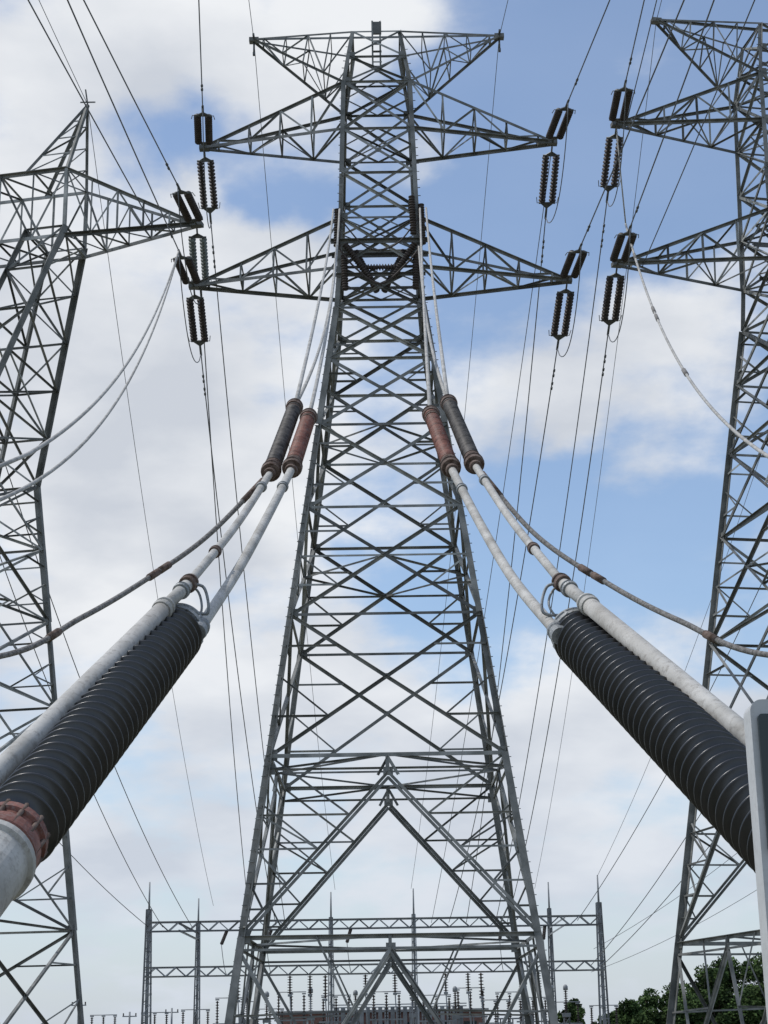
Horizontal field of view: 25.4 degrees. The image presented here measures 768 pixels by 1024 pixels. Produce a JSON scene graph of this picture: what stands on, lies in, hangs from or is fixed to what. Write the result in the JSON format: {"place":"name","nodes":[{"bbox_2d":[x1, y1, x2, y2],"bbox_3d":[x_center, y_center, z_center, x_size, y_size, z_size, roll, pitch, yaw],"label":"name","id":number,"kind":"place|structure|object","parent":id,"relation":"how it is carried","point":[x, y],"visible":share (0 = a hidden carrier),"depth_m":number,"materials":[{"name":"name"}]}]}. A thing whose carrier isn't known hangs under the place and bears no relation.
{"place":"outdoors","nodes":[
{"label":"outdoors","id":0,"kind":"place"},
{"bbox_2d":[275,1008,488,1023],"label":"brick control building","id":1,"kind":"structure","parent":0,"point":[477,1020],"depth_m":174.45,"materials":[{"name":"brick"}]},
{"bbox_2d":[0,0,767,1023],"label":"sky","id":2,"kind":"structure","parent":0,"point":[655,527],"materials":[{"name":"blue"}]},
{"bbox_2d":[592,890,755,971],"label":"power line","id":3,"kind":"object","parent":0,"point":[689,928],"visible":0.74,"depth_m":147.07,"materials":[{"name":"metal"}]},
{"label":"ground","id":4,"kind":"structure","parent":0,"visible":0},
{"bbox_2d":[0,603,202,916],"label":"transformer bushing","id":5,"kind":"object","parent":4,"relation":"on","point":[52,783],"visible":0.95,"depth_m":8.19,"materials":[{"name":"black ceramic"}]},
{"bbox_2d":[197,464,297,639],"bbox_3d":[-1.014,0.169,13.347,0.125,2.806,4.936,-2,-17,4],"label":"busbar pipe","id":6,"kind":"object","parent":5,"relation":"on","point":[228,584],"visible":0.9,"depth_m":12.82,"materials":[{"name":"grey metal"}]},
{"bbox_2d":[282,408,317,477],"bbox_3d":[-0.839,-0.722,17.252,0.194,1.482,2.261,-1,-17,2],"label":"link insulator","id":7,"kind":"object","parent":6,"relation":"attached to","point":[301,438],"visible":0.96,"depth_m":17.00,"materials":[{"name":"red ceramic"}]},
{"bbox_2d":[0,89,203,1023],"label":"transmission tower","id":8,"kind":"structure","parent":4,"relation":"on","point":[34,299],"depth_m":83.56,"materials":[{"name":"metal"}]},
{"bbox_2d":[39,0,86,102],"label":"power line","id":9,"kind":"object","parent":8,"relation":"attached to","point":[62,51],"visible":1,"depth_m":81.42,"materials":[{"name":"metal"}]},
{"bbox_2d":[28,0,155,231],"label":"power line","id":10,"kind":"object","parent":8,"relation":"attached to","point":[87,109],"visible":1,"depth_m":71.08,"materials":[{"name":"metal"}]},
{"bbox_2d":[89,115,213,905],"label":"power line","id":11,"kind":"object","parent":8,"relation":"attached to","point":[138,469],"visible":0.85,"depth_m":103.63,"materials":[{"name":"metal"}]},
{"bbox_2d":[170,184,202,223],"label":"insulator string","id":12,"kind":"object","parent":8,"relation":"attached to","point":[193,206],"visible":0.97,"depth_m":80.75,"materials":[{"name":"black ceramic"}]},
{"bbox_2d":[83,0,177,183],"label":"power line","id":13,"kind":"object","parent":12,"relation":"attached to","point":[128,88],"visible":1,"depth_m":69.73,"materials":[{"name":"metal"}]},
{"bbox_2d":[188,229,208,296],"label":"insulator string","id":14,"kind":"object","parent":8,"relation":"attached to","point":[203,254],"visible":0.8,"depth_m":84.05,"materials":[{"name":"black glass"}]},
{"bbox_2d":[204,343,249,921],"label":"power line","id":15,"kind":"object","parent":14,"relation":"attached to","point":[222,612],"visible":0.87,"depth_m":105.83,"materials":[{"name":"metal"}]},
{"bbox_2d":[90,1014,116,1023],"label":"disconnect switch","id":16,"kind":"object","parent":4,"relation":"on","point":[114,1016],"visible":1,"depth_m":177.41,"materials":[{"name":"metal"}]},
{"bbox_2d":[0,467,275,785],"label":"busbar pipe","id":17,"kind":"object","parent":4,"relation":"on","point":[19,750],"visible":0.88,"depth_m":9.67,"materials":[{"name":"grey metal"}]},
{"bbox_2d":[0,476,263,658],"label":"flexible jumper cable","id":18,"kind":"object","parent":17,"relation":"attached to","point":[58,632],"visible":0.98,"depth_m":13.80,"materials":[{"name":"metal"}]},
{"bbox_2d":[261,398,302,481],"bbox_3d":[-1.028,-0.775,17.499,0.194,1.791,2.684,-1,-17,2],"label":"link insulator","id":19,"kind":"object","parent":17,"relation":"attached to","point":[282,440],"visible":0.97,"depth_m":17.20,"materials":[{"name":"grey ceramic"}]},
{"bbox_2d":[143,1012,168,1023],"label":"disconnect switch","id":20,"kind":"object","parent":4,"relation":"on","point":[166,1017],"visible":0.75,"depth_m":172.65,"materials":[{"name":"metal"}]},
{"bbox_2d":[181,1009,209,1023],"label":"disconnect switch","id":21,"kind":"object","parent":4,"relation":"on","point":[183,1015],"visible":0.67,"depth_m":165.02,"materials":[{"name":"metal"}]},
{"bbox_2d":[213,997,245,1023],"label":"disconnect switch","id":22,"kind":"object","parent":4,"relation":"on","point":[217,1013],"visible":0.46,"depth_m":163.12,"materials":[{"name":"metal"}]},
{"bbox_2d":[263,991,270,1023],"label":"instrument transformer","id":23,"kind":"object","parent":4,"relation":"on","point":[266,1009],"visible":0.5,"depth_m":155.38,"materials":[{"name":"metal"}]},
{"bbox_2d":[274,991,306,1023],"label":"disconnect switch","id":24,"kind":"object","parent":4,"relation":"on","point":[303,1008],"visible":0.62,"depth_m":161.34,"materials":[{"name":"metal"}]},
{"bbox_2d":[319,995,351,1023],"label":"disconnect switch","id":25,"kind":"object","parent":4,"relation":"on","point":[323,1021],"visible":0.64,"depth_m":159.36,"materials":[{"name":"metal"}]},
{"bbox_2d":[141,876,609,1023],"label":"substation gantry","id":26,"kind":"object","parent":4,"relation":"on","point":[414,919],"visible":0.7,"depth_m":145.58,"materials":[{"name":"metal"}]},
{"bbox_2d":[0,556,161,925],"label":"power line","id":27,"kind":"object","parent":26,"relation":"attached to","point":[94,795],"visible":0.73,"depth_m":123.35,"materials":[{"name":"metal"}]},
{"bbox_2d":[0,448,191,926],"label":"power line","id":28,"kind":"object","parent":26,"relation":"attached to","point":[79,677],"visible":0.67,"depth_m":110.22,"materials":[{"name":"metal"}]},
{"bbox_2d":[60,843,147,926],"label":"power line","id":29,"kind":"object","parent":26,"relation":"attached to","point":[105,889],"visible":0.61,"depth_m":137.44,"materials":[{"name":"metal"}]},
{"bbox_2d":[603,843,711,964],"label":"power line","id":30,"kind":"object","parent":26,"relation":"attached to","point":[654,911],"visible":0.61,"depth_m":134.61,"materials":[{"name":"metal"}]},
{"bbox_2d":[594,853,736,948],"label":"power line","id":31,"kind":"object","parent":26,"relation":"attached to","point":[668,903],"visible":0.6,"depth_m":147.47,"materials":[{"name":"metal"}]},
{"bbox_2d":[188,20,571,1023],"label":"transmission tower","id":32,"kind":"structure","parent":4,"relation":"on","point":[366,274],"depth_m":82.25,"materials":[{"name":"metal"}]},
{"bbox_2d":[171,249,200,286],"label":"insulator string","id":33,"kind":"object","parent":32,"relation":"attached to","point":[193,272],"visible":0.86,"depth_m":82.84,"materials":[{"name":"brown ceramic"}]},
{"bbox_2d":[0,250,179,467],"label":"dropper cable","id":34,"kind":"object","parent":33,"relation":"attached to","point":[51,439],"visible":1,"depth_m":40.19,"materials":[{"name":"metal"}]},
{"bbox_2d":[0,251,179,501],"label":"dropper cable","id":35,"kind":"object","parent":33,"relation":"attached to","point":[41,477],"visible":0.98,"depth_m":44.62,"materials":[{"name":"metal"}]},
{"bbox_2d":[67,0,178,249],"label":"power line","id":36,"kind":"object","parent":33,"relation":"attached to","point":[118,116],"visible":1,"depth_m":67.41,"materials":[{"name":"metal"}]},
{"bbox_2d":[179,252,200,362],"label":"power line","id":37,"kind":"object","parent":33,"relation":"attached to","point":[184,311],"visible":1,"depth_m":82.27,"materials":[{"name":"metal"}]},
{"bbox_2d":[186,290,210,355],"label":"insulator string","id":38,"kind":"object","parent":32,"relation":"attached to","point":[192,322],"visible":1,"depth_m":86.46,"materials":[{"name":"brown ceramic"}]},
{"bbox_2d":[177,186,199,304],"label":"power line","id":39,"kind":"object","parent":38,"relation":"attached to","point":[183,248],"visible":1,"depth_m":80.16,"materials":[{"name":"metal"}]},
{"bbox_2d":[201,356,275,923],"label":"power line","id":40,"kind":"object","parent":38,"relation":"attached to","point":[228,597],"visible":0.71,"depth_m":103.27,"materials":[{"name":"metal"}]},
{"bbox_2d":[191,105,214,147],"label":"insulator string","id":41,"kind":"object","parent":32,"relation":"attached to","point":[208,130],"visible":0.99,"depth_m":85.08,"materials":[{"name":"brown ceramic"}]},
{"bbox_2d":[198,0,202,105],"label":"power line","id":42,"kind":"object","parent":41,"relation":"attached to","point":[200,47],"visible":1,"depth_m":77.42,"materials":[{"name":"metal"}]},
{"bbox_2d":[202,108,210,228],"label":"power line","id":43,"kind":"object","parent":41,"relation":"attached to","point":[204,170],"visible":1,"depth_m":84.48,"materials":[{"name":"metal"}]},
{"bbox_2d":[197,152,219,223],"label":"insulator string","id":44,"kind":"object","parent":32,"relation":"attached to","point":[212,185],"visible":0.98,"depth_m":88.60,"materials":[{"name":"brown ceramic"}]},
{"bbox_2d":[211,224,284,919],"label":"power line","id":45,"kind":"object","parent":44,"relation":"attached to","point":[238,514],"visible":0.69,"depth_m":103.12,"materials":[{"name":"metal"}]},
{"bbox_2d":[252,33,254,55],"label":"earth wire clamp","id":46,"kind":"object","parent":32,"relation":"attached to","point":[253,45],"visible":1,"depth_m":88.92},
{"bbox_2d":[255,55,334,886],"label":"power line","id":47,"kind":"object","parent":46,"relation":"attached to","point":[285,406],"visible":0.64,"depth_m":104.55,"materials":[{"name":"metal"}]},
{"bbox_2d":[295,208,333,398],"bbox_3d":[-1.750,-8.034,51.426,0.100,32.154,58.040,-1,-17,-1],"label":"dropper cable","id":48,"kind":"object","parent":32,"relation":"attached to","point":[297,395],"visible":0.97,"depth_m":31.07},
{"bbox_2d":[299,247,335,398],"bbox_3d":[-1.635,-7.160,51.212,0.100,30.355,58.136,-1,-17,-1],"label":"dropper cable","id":49,"kind":"object","parent":32,"relation":"attached to","point":[311,369],"visible":0.49,"depth_m":31.01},
{"bbox_2d":[309,208,340,408],"bbox_3d":[-1.510,-7.966,51.180,0.100,32.434,58.468,-1,-17,-1],"label":"dropper cable","id":50,"kind":"object","parent":32,"relation":"attached to","point":[312,401],"visible":0.98,"depth_m":33.70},
{"bbox_2d":[419,207,431,404],"bbox_3d":[1.121,-8.012,51.182,0.100,32.424,58.476,-1,-17,1],"label":"dropper cable","id":51,"kind":"object","parent":32,"relation":"attached to","point":[429,401],"visible":1,"depth_m":33.77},
{"bbox_2d":[418,245,444,394],"bbox_3d":[1.218,-7.119,51.185,0.100,30.135,58.137,-1,-17,1],"label":"dropper cable","id":52,"kind":"object","parent":32,"relation":"attached to","point":[434,359],"visible":0.69,"depth_m":34.53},
{"bbox_2d":[425,207,448,393],"bbox_3d":[1.376,-8.092,51.430,0.100,32.134,58.048,-1,-17,2],"label":"dropper cable","id":53,"kind":"object","parent":32,"relation":"attached to","point":[446,389],"visible":0.99,"depth_m":31.03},
{"bbox_2d":[498,29,500,51],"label":"earth wire clamp","id":54,"kind":"object","parent":32,"relation":"attached to","point":[499,49],"visible":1,"depth_m":88.89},
{"bbox_2d":[411,47,498,886],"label":"power line","id":55,"kind":"object","parent":54,"relation":"attached to","point":[465,406],"visible":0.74,"depth_m":104.25,"materials":[{"name":"metal"}]},
{"bbox_2d":[536,147,559,218],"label":"insulator string","id":56,"kind":"object","parent":32,"relation":"attached to","point":[544,176],"visible":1,"depth_m":88.61,"materials":[{"name":"brown ceramic"}]},
{"bbox_2d":[431,145,552,922],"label":"power line","id":57,"kind":"object","parent":56,"relation":"hanging from","point":[504,485],"visible":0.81,"depth_m":101.60,"materials":[{"name":"metal"}]},
{"bbox_2d":[466,219,545,922],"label":"power line","id":58,"kind":"object","parent":56,"relation":"attached to","point":[516,518],"visible":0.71,"depth_m":102.92,"materials":[{"name":"metal"}]},
{"bbox_2d":[546,100,575,142],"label":"insulator string","id":59,"kind":"object","parent":32,"relation":"attached to","point":[554,125],"visible":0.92,"depth_m":85.08,"materials":[{"name":"brown ceramic"}]},
{"bbox_2d":[545,102,568,222],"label":"power line","id":60,"kind":"object","parent":59,"relation":"attached to","point":[563,166],"visible":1,"depth_m":84.53,"materials":[{"name":"metal"}]},
{"bbox_2d":[568,0,609,100],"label":"power line","id":61,"kind":"object","parent":59,"relation":"attached to","point":[590,47],"visible":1,"depth_m":78.00,"materials":[{"name":"metal"}]},
{"bbox_2d":[549,284,573,349],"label":"insulator string","id":62,"kind":"object","parent":32,"relation":"attached to","point":[557,314],"visible":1,"depth_m":86.44,"materials":[{"name":"brown ceramic"}]},
{"bbox_2d":[449,350,556,921],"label":"power line","id":63,"kind":"object","parent":62,"relation":"attached to","point":[516,600],"visible":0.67,"depth_m":101.63,"materials":[{"name":"metal"}]},
{"bbox_2d":[560,243,588,280],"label":"insulator string","id":64,"kind":"object","parent":32,"relation":"attached to","point":[571,255],"visible":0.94,"depth_m":82.80,"materials":[{"name":"brown ceramic"}]},
{"bbox_2d":[557,246,581,356],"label":"power line","id":65,"kind":"object","parent":64,"relation":"attached to","point":[576,306],"visible":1,"depth_m":82.31,"materials":[{"name":"metal"}]},
{"bbox_2d":[581,0,684,244],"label":"power line","id":66,"kind":"object","parent":64,"relation":"attached to","point":[636,113],"visible":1,"depth_m":67.86,"materials":[{"name":"metal"}]},
{"bbox_2d":[370,991,403,1023],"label":"disconnect switch","id":67,"kind":"object","parent":4,"relation":"on","point":[386,1011],"visible":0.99,"depth_m":161.16,"materials":[{"name":"metal"}]},
{"bbox_2d":[333,1003,466,1023],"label":"cooling equipment rack","id":68,"kind":"object","parent":4,"relation":"on","point":[442,1017],"visible":0.57,"depth_m":170.03,"materials":[{"name":"metal"}]},
{"bbox_2d":[409,987,416,1023],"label":"instrument transformer","id":69,"kind":"object","parent":4,"relation":"on","point":[415,1015],"visible":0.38,"depth_m":155.07,"materials":[{"name":"metal"}]},
{"bbox_2d":[420,994,453,1023],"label":"disconnect switch","id":70,"kind":"object","parent":4,"relation":"on","point":[423,1020],"visible":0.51,"depth_m":160.09,"materials":[{"name":"metal"}]},
{"bbox_2d":[452,986,459,1023],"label":"instrument transformer","id":71,"kind":"object","parent":4,"relation":"on","point":[455,1002],"visible":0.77,"depth_m":155.50,"materials":[{"name":"metal"}]},
{"bbox_2d":[456,987,487,1023],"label":"disconnect switch","id":72,"kind":"object","parent":4,"relation":"on","point":[458,1002],"visible":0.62,"depth_m":164.18,"materials":[{"name":"metal"}]},
{"bbox_2d":[479,999,512,1023],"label":"disconnect switch","id":73,"kind":"object","parent":4,"relation":"on","point":[508,1021],"visible":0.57,"depth_m":161.00,"materials":[{"name":"metal"}]},
{"bbox_2d":[494,991,524,1023],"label":"disconnect switch","id":74,"kind":"object","parent":4,"relation":"on","point":[497,996],"visible":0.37,"depth_m":165.84,"materials":[{"name":"metal"}]},
{"bbox_2d":[517,997,548,1023],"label":"disconnect switch","id":75,"kind":"object","parent":4,"relation":"on","point":[532,1006],"visible":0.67,"depth_m":163.11,"materials":[{"name":"metal"}]},
{"bbox_2d":[562,984,570,1023],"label":"instrument transformer","id":76,"kind":"object","parent":4,"relation":"on","point":[565,987],"visible":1,"depth_m":155.44,"materials":[{"name":"metal"}]},
{"bbox_2d":[557,1001,582,1023],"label":"disconnect switch","id":77,"kind":"object","parent":4,"relation":"on","point":[577,1014],"visible":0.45,"depth_m":166.76,"materials":[{"name":"metal"}]},
{"bbox_2d":[557,998,585,1023],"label":"tree","id":78,"kind":"object","parent":4,"relation":"on","point":[572,1008],"visible":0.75,"depth_m":173.85,"materials":[{"name":"green plant"}]},
{"bbox_2d":[589,1005,618,1023],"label":"disconnect switch","id":79,"kind":"object","parent":4,"relation":"on","point":[616,1012],"visible":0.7,"depth_m":164.88,"materials":[{"name":"metal"}]},
{"bbox_2d":[469,460,745,745],"bbox_3d":[1.319,1.452,10.918,0.675,6.779,8.856,2,-17,-9],"label":"busbar pipe","id":80,"kind":"object","parent":4,"relation":"on","point":[592,607],"visible":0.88,"depth_m":9.84,"materials":[{"name":"grey metal"}]},
{"bbox_2d":[440,394,484,473],"bbox_3d":[0.783,-0.833,17.503,0.194,1.772,2.694,0,-17,-3],"label":"link insulator","id":81,"kind":"object","parent":80,"relation":"attached to","point":[461,432],"visible":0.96,"depth_m":17.20,"materials":[{"name":"grey ceramic"}]},
{"bbox_2d":[483,471,767,657],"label":"flexible jumper cable","id":82,"kind":"object","parent":80,"relation":"attached to","point":[705,634],"visible":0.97,"depth_m":13.78,"materials":[{"name":"metal"}]},
{"bbox_2d":[551,607,755,873],"bbox_3d":[1.729,1.809,7.653,1.140,4.170,5.848,0,-17,-2],"label":"transformer bushing","id":83,"kind":"object","parent":4,"relation":"on","point":[694,751],"visible":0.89,"depth_m":8.40,"materials":[{"name":"black ceramic"}]},
{"bbox_2d":[445,463,563,643],"bbox_3d":[0.859,0.174,13.295,0.125,2.865,5.025,1,-17,-5],"label":"busbar pipe","id":84,"kind":"object","parent":83,"relation":"on","point":[532,603],"visible":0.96,"depth_m":12.80,"materials":[{"name":"grey metal"}]},
{"bbox_2d":[422,405,460,477],"bbox_3d":[0.568,-0.740,17.250,0.194,1.511,2.265,0,-17,-3],"label":"link insulator","id":85,"kind":"object","parent":84,"relation":"attached to","point":[439,436],"visible":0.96,"depth_m":17.00,"materials":[{"name":"red ceramic"}]},
{"bbox_2d":[593,952,766,1023],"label":"tree row","id":86,"kind":"object","parent":4,"relation":"on","point":[630,1011],"visible":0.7,"depth_m":190.70,"materials":[{"name":"green plant"}]},
{"bbox_2d":[610,17,767,1023],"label":"transmission tower","id":87,"kind":"structure","parent":4,"relation":"on","point":[684,918],"depth_m":84.03,"materials":[{"name":"metal"}]},
{"bbox_2d":[535,24,655,884],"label":"power line","id":88,"kind":"object","parent":87,"relation":"attached to","point":[607,418],"visible":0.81,"depth_m":106.90,"materials":[{"name":"metal"}]},
{"bbox_2d":[598,129,622,202],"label":"insulator string","id":89,"kind":"object","parent":87,"relation":"attached to","point":[606,165],"visible":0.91,"depth_m":87.10,"materials":[{"name":"brown ceramic"}]},
{"bbox_2d":[496,203,606,916],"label":"power line","id":90,"kind":"object","parent":89,"relation":"attached to","point":[565,506],"visible":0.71,"depth_m":101.75,"materials":[{"name":"metal"}]},
{"bbox_2d":[599,268,624,335],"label":"insulator string","id":91,"kind":"object","parent":87,"relation":"attached to","point":[617,298],"visible":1,"depth_m":84.77,"materials":[{"name":"brown ceramic"}]},
{"bbox_2d":[507,336,607,921],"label":"power line","id":92,"kind":"object","parent":91,"relation":"attached to","point":[569,598],"visible":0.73,"depth_m":98.83,"materials":[{"name":"metal"}]},
{"bbox_2d":[609,79,634,124],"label":"insulator string","id":93,"kind":"object","parent":87,"relation":"attached to","point":[615,104],"visible":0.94,"depth_m":83.45,"materials":[{"name":"brown ceramic"}]},
{"bbox_2d":[607,83,625,206],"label":"power line","id":94,"kind":"object","parent":93,"relation":"attached to","point":[622,145],"visible":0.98,"depth_m":82.80,"materials":[{"name":"metal"}]},
{"bbox_2d":[625,0,644,80],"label":"power line","id":95,"kind":"object","parent":93,"relation":"attached to","point":[635,37],"visible":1,"depth_m":77.44,"materials":[{"name":"metal"}]},
{"bbox_2d":[610,225,638,264],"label":"insulator string","id":96,"kind":"object","parent":87,"relation":"attached to","point":[618,244],"visible":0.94,"depth_m":81.12,"materials":[{"name":"brown ceramic"}]},
{"bbox_2d":[608,228,630,342],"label":"power line","id":97,"kind":"object","parent":96,"relation":"attached to","point":[625,292],"visible":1,"depth_m":80.67,"materials":[{"name":"metal"}]},
{"bbox_2d":[630,0,714,225],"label":"power line","id":98,"kind":"object","parent":96,"relation":"attached to","point":[675,105],"visible":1,"depth_m":67.59,"materials":[{"name":"metal"}]},
{"bbox_2d":[616,127,767,457],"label":"dropper cable","id":99,"kind":"object","parent":96,"relation":"attached to","point":[727,424],"visible":0.95,"depth_m":51.91,"materials":[{"name":"metal"}]},
{"bbox_2d":[626,0,656,123],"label":"power line","id":100,"kind":"object","parent":87,"relation":"attached to","point":[641,61],"visible":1,"depth_m":79.42,"materials":[{"name":"metal"}]},
{"bbox_2d":[591,813,700,964],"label":"power line","id":101,"kind":"object","parent":87,"relation":"attached to","point":[645,896],"visible":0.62,"depth_m":131.98,"materials":[{"name":"metal"}]},
{"bbox_2d":[577,574,765,920],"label":"power line","id":102,"kind":"object","parent":87,"relation":"attached to","point":[665,775],"visible":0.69,"depth_m":129.31,"materials":[{"name":"metal"}]},
{"bbox_2d":[597,458,759,875],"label":"power line","id":103,"kind":"object","parent":87,"relation":"attached to","point":[687,663],"visible":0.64,"depth_m":121.11,"materials":[{"name":"metal"}]},
{"bbox_2d":[642,0,754,266],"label":"power line","id":104,"kind":"object","parent":87,"relation":"attached to","point":[702,125],"visible":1,"depth_m":68.81,"materials":[{"name":"metal"}]},
{"bbox_2d":[744,699,767,1023],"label":"control cabinet","id":105,"kind":"object","parent":4,"relation":"on","point":[756,724],"visible":1,"depth_m":4.91,"materials":[{"name":"grey metal"}]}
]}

